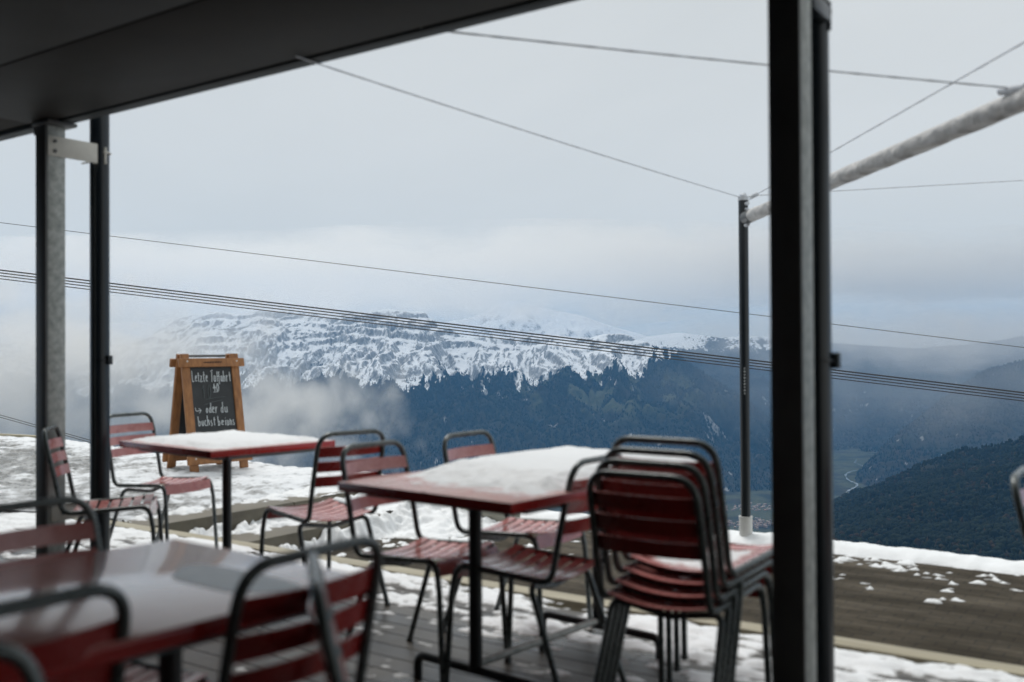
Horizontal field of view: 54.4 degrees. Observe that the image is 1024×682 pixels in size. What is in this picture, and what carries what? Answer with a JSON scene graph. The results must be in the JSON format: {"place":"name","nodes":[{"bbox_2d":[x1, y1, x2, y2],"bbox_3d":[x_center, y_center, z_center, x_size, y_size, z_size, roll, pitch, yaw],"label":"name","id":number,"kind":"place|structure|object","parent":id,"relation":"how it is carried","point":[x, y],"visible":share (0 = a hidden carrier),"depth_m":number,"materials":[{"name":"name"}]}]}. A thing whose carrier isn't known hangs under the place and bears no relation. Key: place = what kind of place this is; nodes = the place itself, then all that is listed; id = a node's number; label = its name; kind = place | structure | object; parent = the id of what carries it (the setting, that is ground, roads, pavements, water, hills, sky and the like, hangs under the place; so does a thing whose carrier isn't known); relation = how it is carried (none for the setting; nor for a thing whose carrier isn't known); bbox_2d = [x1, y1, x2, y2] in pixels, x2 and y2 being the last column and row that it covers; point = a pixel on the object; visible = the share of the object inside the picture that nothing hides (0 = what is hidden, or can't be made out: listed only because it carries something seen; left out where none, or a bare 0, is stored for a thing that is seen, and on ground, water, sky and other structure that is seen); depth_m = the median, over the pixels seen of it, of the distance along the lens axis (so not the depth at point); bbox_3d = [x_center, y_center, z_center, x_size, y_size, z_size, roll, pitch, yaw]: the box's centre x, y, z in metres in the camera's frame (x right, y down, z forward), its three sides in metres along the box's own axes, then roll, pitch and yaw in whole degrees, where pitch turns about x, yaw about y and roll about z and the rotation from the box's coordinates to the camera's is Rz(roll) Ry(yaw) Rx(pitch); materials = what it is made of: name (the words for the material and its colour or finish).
{"place":"outdoors","nodes":[
{"label":"outdoors","id":0,"kind":"place"},
{"bbox_2d":[0,436,383,521],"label":"snowy ground","id":1,"kind":"structure","parent":0,"point":[17,469],"depth_m":9.56,"materials":[{"name":"white snow"}]},
{"bbox_2d":[0,433,35,437],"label":"edging plank","id":2,"kind":"object","parent":1,"relation":"on","point":[19,435],"visible":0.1,"depth_m":13.65,"materials":[{"name":"brown wood"}]},
{"bbox_2d":[162,354,252,471],"bbox_3d":[-3.118,0.717,10.198,0.543,1.174,0.735,-1,-1,43],"label":"chalkboard sign","id":3,"kind":"object","parent":1,"relation":"on","point":[207,396],"visible":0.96,"depth_m":10.10,"materials":[{"name":"brown wood"}]},
{"bbox_2d":[0,529,970,681],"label":"deck","id":4,"kind":"structure","parent":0,"point":[577,661],"depth_m":3.94,"materials":[{"name":"wood"}]},
{"bbox_2d":[0,642,44,681],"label":"chair","id":5,"kind":"object","parent":4,"relation":"on","point":[23,662],"visible":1,"depth_m":1.26,"materials":[{"name":"red paint"}]},
{"bbox_2d":[32,118,76,555],"bbox_3d":[-2.398,0.067,5.190,0.210,2.404,0.200,-1,-1,35],"label":"roof post","id":6,"kind":"object","parent":4,"relation":"on","point":[50,290],"visible":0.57,"depth_m":5.15,"materials":[{"name":"metal"}]},
{"bbox_2d":[0,583,130,681],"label":"chair","id":7,"kind":"object","parent":4,"relation":"on","point":[57,652],"visible":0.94,"depth_m":1.53,"materials":[{"name":"red paint"}]},
{"bbox_2d":[48,115,112,550],"bbox_3d":[-2.328,-0.380,5.329,0.140,3.300,0.398,-1,-1,35],"label":"round pole","id":8,"kind":"object","parent":4,"relation":"on","point":[95,152],"visible":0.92,"depth_m":5.40,"materials":[{"name":"black metal"}]},
{"bbox_2d":[42,424,163,551],"bbox_3d":[-2.045,0.845,5.024,0.548,0.845,0.432,0,-1,-15],"label":"chair","id":9,"kind":"object","parent":4,"relation":"on","point":[64,468],"visible":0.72,"depth_m":5.04,"materials":[{"name":"red paint"}]},
{"bbox_2d":[0,496,211,681],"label":"chair","id":10,"kind":"object","parent":4,"relation":"on","point":[26,538],"visible":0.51,"depth_m":2.45,"materials":[{"name":"red paint"}]},
{"bbox_2d":[110,412,218,547],"bbox_3d":[-2.093,0.855,5.922,0.548,0.845,0.432,-1,-1,26],"label":"chair","id":11,"kind":"object","parent":4,"relation":"on","point":[168,486],"visible":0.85,"depth_m":5.96,"materials":[{"name":"red paint"}]},
{"bbox_2d":[0,539,367,681],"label":"table","id":12,"kind":"object","parent":4,"relation":"on","point":[172,618],"visible":0.58,"depth_m":1.90,"materials":[{"name":"metal"}]},
{"bbox_2d":[172,564,300,591],"bbox_3d":[-0.576,0.484,2.025,0.363,0.001,0.136,-1,-1,38],"label":"ice patch","id":13,"kind":"object","parent":12,"relation":"on","point":[220,578],"visible":0.81,"depth_m":2.02,"materials":[{"name":"grey ice"}]},
{"bbox_2d":[119,440,334,556],"bbox_3d":[-1.503,0.895,5.249,0.890,0.740,0.735,-1,-1,42],"label":"table","id":14,"kind":"object","parent":4,"relation":"on","point":[227,456],"visible":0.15,"depth_m":5.07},
{"bbox_2d":[129,430,331,449],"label":"snow","id":15,"kind":"structure","parent":14,"relation":"on","point":[226,439],"depth_m":5.10,"materials":[{"name":"white snow"}]},
{"bbox_2d":[0,0,577,140],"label":"building","id":16,"kind":"structure","parent":4,"relation":"on","point":[72,61],"depth_m":3.84,"materials":[{"name":"black metal"}]},
{"bbox_2d":[421,28,1006,87],"bbox_3d":[0.866,-1.108,3.921,2.444,0.138,0.010,0,-1,-9],"label":"guy wire","id":17,"kind":"object","parent":16,"relation":"attached to","point":[655,53],"visible":0.93,"depth_m":3.89,"materials":[{"name":"grey metal"}]},
{"bbox_2d":[217,535,382,681],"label":"chair","id":18,"kind":"object","parent":4,"relation":"on","point":[243,611],"visible":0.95,"depth_m":1.81,"materials":[{"name":"red paint"}]},
{"bbox_2d":[259,429,390,605],"bbox_3d":[-0.909,0.836,4.777,0.432,0.845,0.548,0,-1,-43],"label":"chair","id":19,"kind":"object","parent":4,"relation":"on","point":[304,514],"visible":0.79,"depth_m":4.67,"materials":[{"name":"red paint"}]},
{"bbox_2d":[307,552,348,681],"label":"chair","id":20,"kind":"object","parent":4,"relation":"on","point":[326,635],"visible":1,"depth_m":1.52,"materials":[{"name":"red paint"}]},
{"bbox_2d":[340,439,510,681],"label":"chair","id":21,"kind":"object","parent":4,"relation":"on","point":[401,557],"visible":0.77,"depth_m":3.86,"materials":[{"name":"red paint"}]},
{"bbox_2d":[338,470,657,681],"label":"table","id":22,"kind":"object","parent":4,"relation":"on","point":[475,504],"visible":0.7,"depth_m":3.47,"materials":[{"name":"metal"}]},
{"bbox_2d":[373,446,696,501],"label":"snow","id":23,"kind":"structure","parent":22,"relation":"on","point":[533,474],"depth_m":3.55,"materials":[{"name":"white snow"}]},
{"bbox_2d":[0,511,1023,681],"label":"deck snow","id":24,"kind":"structure","parent":4,"relation":"on","point":[701,644],"depth_m":4.16,"materials":[{"name":"white snow"}]},
{"bbox_2d":[442,430,591,649],"bbox_3d":[0.016,0.827,4.333,0.548,0.845,0.432,-1,-1,34],"label":"chair","id":25,"kind":"object","parent":4,"relation":"on","point":[545,539],"visible":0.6,"depth_m":4.34,"materials":[{"name":"red paint"}]},
{"bbox_2d":[445,454,628,681],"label":"chair","id":26,"kind":"object","parent":4,"relation":"on","point":[496,563],"visible":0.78,"depth_m":3.52,"materials":[{"name":"red paint"}]},
{"bbox_2d":[586,470,771,681],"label":"chair","id":27,"kind":"object","parent":4,"relation":"on","point":[657,607],"visible":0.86,"depth_m":2.99,"materials":[{"name":"red paint"}]},
{"bbox_2d":[595,458,772,681],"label":"chair","id":28,"kind":"object","parent":27,"relation":"on","point":[655,590],"visible":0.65,"depth_m":3.03,"materials":[{"name":"red paint"}]},
{"bbox_2d":[603,447,771,681],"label":"chair","id":29,"kind":"object","parent":28,"relation":"on","point":[646,574],"visible":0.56,"depth_m":3.06,"materials":[{"name":"red paint"}]},
{"bbox_2d":[611,436,771,681],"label":"chair","id":30,"kind":"object","parent":29,"relation":"on","point":[760,555],"visible":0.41,"depth_m":3.07,"materials":[{"name":"red paint"}]},
{"bbox_2d":[651,550,757,569],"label":"snow","id":31,"kind":"structure","parent":30,"relation":"on","point":[736,556],"depth_m":3.22,"materials":[{"name":"white snow"}]},
{"bbox_2d":[768,0,816,681],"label":"roof post","id":32,"kind":"object","parent":4,"relation":"on","point":[792,349],"visible":1,"depth_m":2.87,"materials":[{"name":"metal"}]},
{"bbox_2d":[811,0,840,681],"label":"round pole","id":33,"kind":"object","parent":4,"relation":"on","point":[826,360],"visible":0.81,"depth_m":3.12,"materials":[{"name":"black metal"}]},
{"bbox_2d":[1010,466,1023,540],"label":"chair","id":34,"kind":"object","parent":4,"relation":"on","point":[1017,492],"visible":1,"depth_m":2.80,"materials":[{"name":"red paint"}]},
{"bbox_2d":[0,300,1023,556],"bbox_3d":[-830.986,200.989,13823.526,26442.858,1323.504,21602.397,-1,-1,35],"label":"terrain","id":35,"kind":"structure","parent":0,"point":[260,342],"depth_m":7014.10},
{"bbox_2d":[1,415,88,439],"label":"ropeway cable","id":36,"kind":"object","parent":35,"relation":"on","point":[34,424],"visible":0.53,"depth_m":43.99,"materials":[{"name":"metal"}]},
{"bbox_2d":[0,417,89,442],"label":"ropeway cable","id":37,"kind":"object","parent":35,"relation":"on","point":[34,426],"visible":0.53,"depth_m":44.99,"materials":[{"name":"metal"}]},
{"bbox_2d":[0,278,1022,400],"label":"ropeway cable","id":38,"kind":"object","parent":35,"relation":"on","point":[514,340],"visible":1,"depth_m":53.98,"materials":[{"name":"metal"}]},
{"bbox_2d":[0,337,1023,491],"bbox_3d":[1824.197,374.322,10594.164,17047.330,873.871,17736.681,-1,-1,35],"label":"forest","id":39,"kind":"object","parent":35,"relation":"on","point":[653,427],"visible":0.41,"depth_m":5917.29,"materials":[{"name":"green wood"}]},
{"bbox_2d":[0,336,1023,427],"bbox_3d":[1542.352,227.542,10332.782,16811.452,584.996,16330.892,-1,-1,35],"label":"treeline forest","id":40,"kind":"object","parent":35,"relation":"on","point":[582,387],"visible":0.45,"depth_m":6496.47,"materials":[{"name":"white plant"}]},
{"bbox_2d":[0,269,1023,392],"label":"ropeway cable","id":41,"kind":"object","parent":35,"relation":"on","point":[514,331],"visible":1,"depth_m":47.97,"materials":[{"name":"metal"}]},
{"bbox_2d":[0,272,1023,395],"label":"ropeway cable","id":42,"kind":"object","parent":35,"relation":"on","point":[514,334],"visible":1,"depth_m":49.97,"materials":[{"name":"metal"}]},
{"bbox_2d":[0,275,1023,398],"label":"ropeway cable","id":43,"kind":"object","parent":35,"relation":"on","point":[513,337],"visible":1,"depth_m":51.98,"materials":[{"name":"metal"}]},
{"bbox_2d":[0,222,1023,347],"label":"ropeway cable","id":44,"kind":"object","parent":35,"relation":"on","point":[513,285],"visible":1,"depth_m":49.99,"materials":[{"name":"metal"}]},
{"bbox_2d":[720,502,771,529],"bbox_3d":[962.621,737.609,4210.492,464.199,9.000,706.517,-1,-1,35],"label":"village","id":45,"kind":"object","parent":35,"relation":"on","point":[757,524],"visible":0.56,"depth_m":4055.70,"materials":[{"name":"grey"}]},
{"bbox_2d":[833,435,1023,560],"bbox_3d":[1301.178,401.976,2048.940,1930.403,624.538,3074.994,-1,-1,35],"label":"hillside forest","id":46,"kind":"object","parent":35,"relation":"on","point":[922,508],"visible":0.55,"depth_m":1509.95,"materials":[{"name":"green plant"}]},
{"bbox_2d":[0,0,1023,347],"label":"sky","id":47,"kind":"structure","parent":0,"point":[316,162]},
{"bbox_2d":[331,523,1023,665],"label":"paved terrace","id":48,"kind":"structure","parent":0,"point":[984,622],"depth_m":5.73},
{"bbox_2d":[122,492,519,548],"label":"stone steps","id":49,"kind":"structure","parent":48,"relation":"on","point":[248,513],"depth_m":7.50,"materials":[{"name":"concrete"}]},
{"bbox_2d":[122,485,343,522],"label":"step snow","id":50,"kind":"structure","parent":49,"relation":"on","point":[304,492],"depth_m":8.12,"materials":[{"name":"white snow"}]},
{"bbox_2d":[189,494,405,537],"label":"step snow","id":51,"kind":"structure","parent":49,"relation":"on","point":[253,527],"depth_m":7.62,"materials":[{"name":"white snow"}]},
{"bbox_2d":[279,502,536,561],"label":"step snow","id":52,"kind":"structure","parent":48,"relation":"on","point":[436,522],"depth_m":8.03,"materials":[{"name":"white snow"}]},
{"bbox_2d":[31,511,1023,677],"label":"deck edging","id":53,"kind":"object","parent":48,"relation":"on","point":[574,602],"depth_m":4.52,"materials":[{"name":"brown wood"}]},
{"bbox_2d":[738,193,752,536],"bbox_3d":[1.800,0.198,7.688,0.115,2.692,0.106,-1,-1,35],"label":"awning pole","id":54,"kind":"object","parent":48,"relation":"on","point":[745,523],"visible":0.91,"depth_m":7.66,"materials":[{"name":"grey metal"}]},
{"bbox_2d":[749,192,758,199],"bbox_3d":[1.851,-1.104,7.718,0.127,0.102,0.052,0,-1,6],"label":"wire shackle","id":55,"kind":"object","parent":54,"relation":"attached to","point":[751,196],"visible":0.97,"depth_m":7.71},
{"bbox_2d":[295,56,741,197],"bbox_3d":[0.458,-1.125,5.861,0.009,0.028,4.548,-1,-1,36],"label":"guy wire","id":56,"kind":"object","parent":55,"relation":"attached to","point":[491,119],"visible":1,"depth_m":4.99,"materials":[{"name":"grey metal"}]},
{"bbox_2d":[755,42,1023,195],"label":"guy wire","id":57,"kind":"object","parent":55,"relation":"attached to","point":[983,65],"visible":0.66,"depth_m":4.93,"materials":[{"name":"grey metal"}]},
{"bbox_2d":[759,180,1023,195],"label":"guy wire","id":58,"kind":"object","parent":55,"relation":"attached to","point":[919,186],"visible":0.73,"depth_m":8.07,"materials":[{"name":"grey metal"}]},
{"bbox_2d":[485,523,1022,603],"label":"snow clumps","id":59,"kind":"object","parent":48,"relation":"on","point":[908,563],"visible":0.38,"depth_m":6.62,"materials":[{"name":"white snow"}]},
{"bbox_2d":[520,510,1023,574],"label":"snow bank","id":60,"kind":"structure","parent":48,"relation":"on","point":[941,558],"depth_m":6.98,"materials":[{"name":"white snow"}]},
{"bbox_2d":[844,459,862,492],"bbox_3d":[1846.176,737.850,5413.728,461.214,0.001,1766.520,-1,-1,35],"label":"river","id":61,"kind":"structure","parent":0,"point":[852,481],"depth_m":5256.06,"materials":[{"name":"liquid"}]},
{"bbox_3d":[2.283,-0.001,2.024,0.115,2.962,0.106,-1,-1,35],"label":"awning pole","id":62,"kind":"object","parent":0,"visible":0},
{"bbox_2d":[740,88,1023,226],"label":"awning roller","id":63,"kind":"object","parent":62,"relation":"attached to","point":[995,111],"visible":0.73,"depth_m":4.81,"materials":[{"name":"metal"}]},
{"bbox_2d":[997,83,1023,95],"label":"wire clamp","id":64,"kind":"object","parent":63,"relation":"attached to","point":[1009,89],"visible":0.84,"depth_m":4.10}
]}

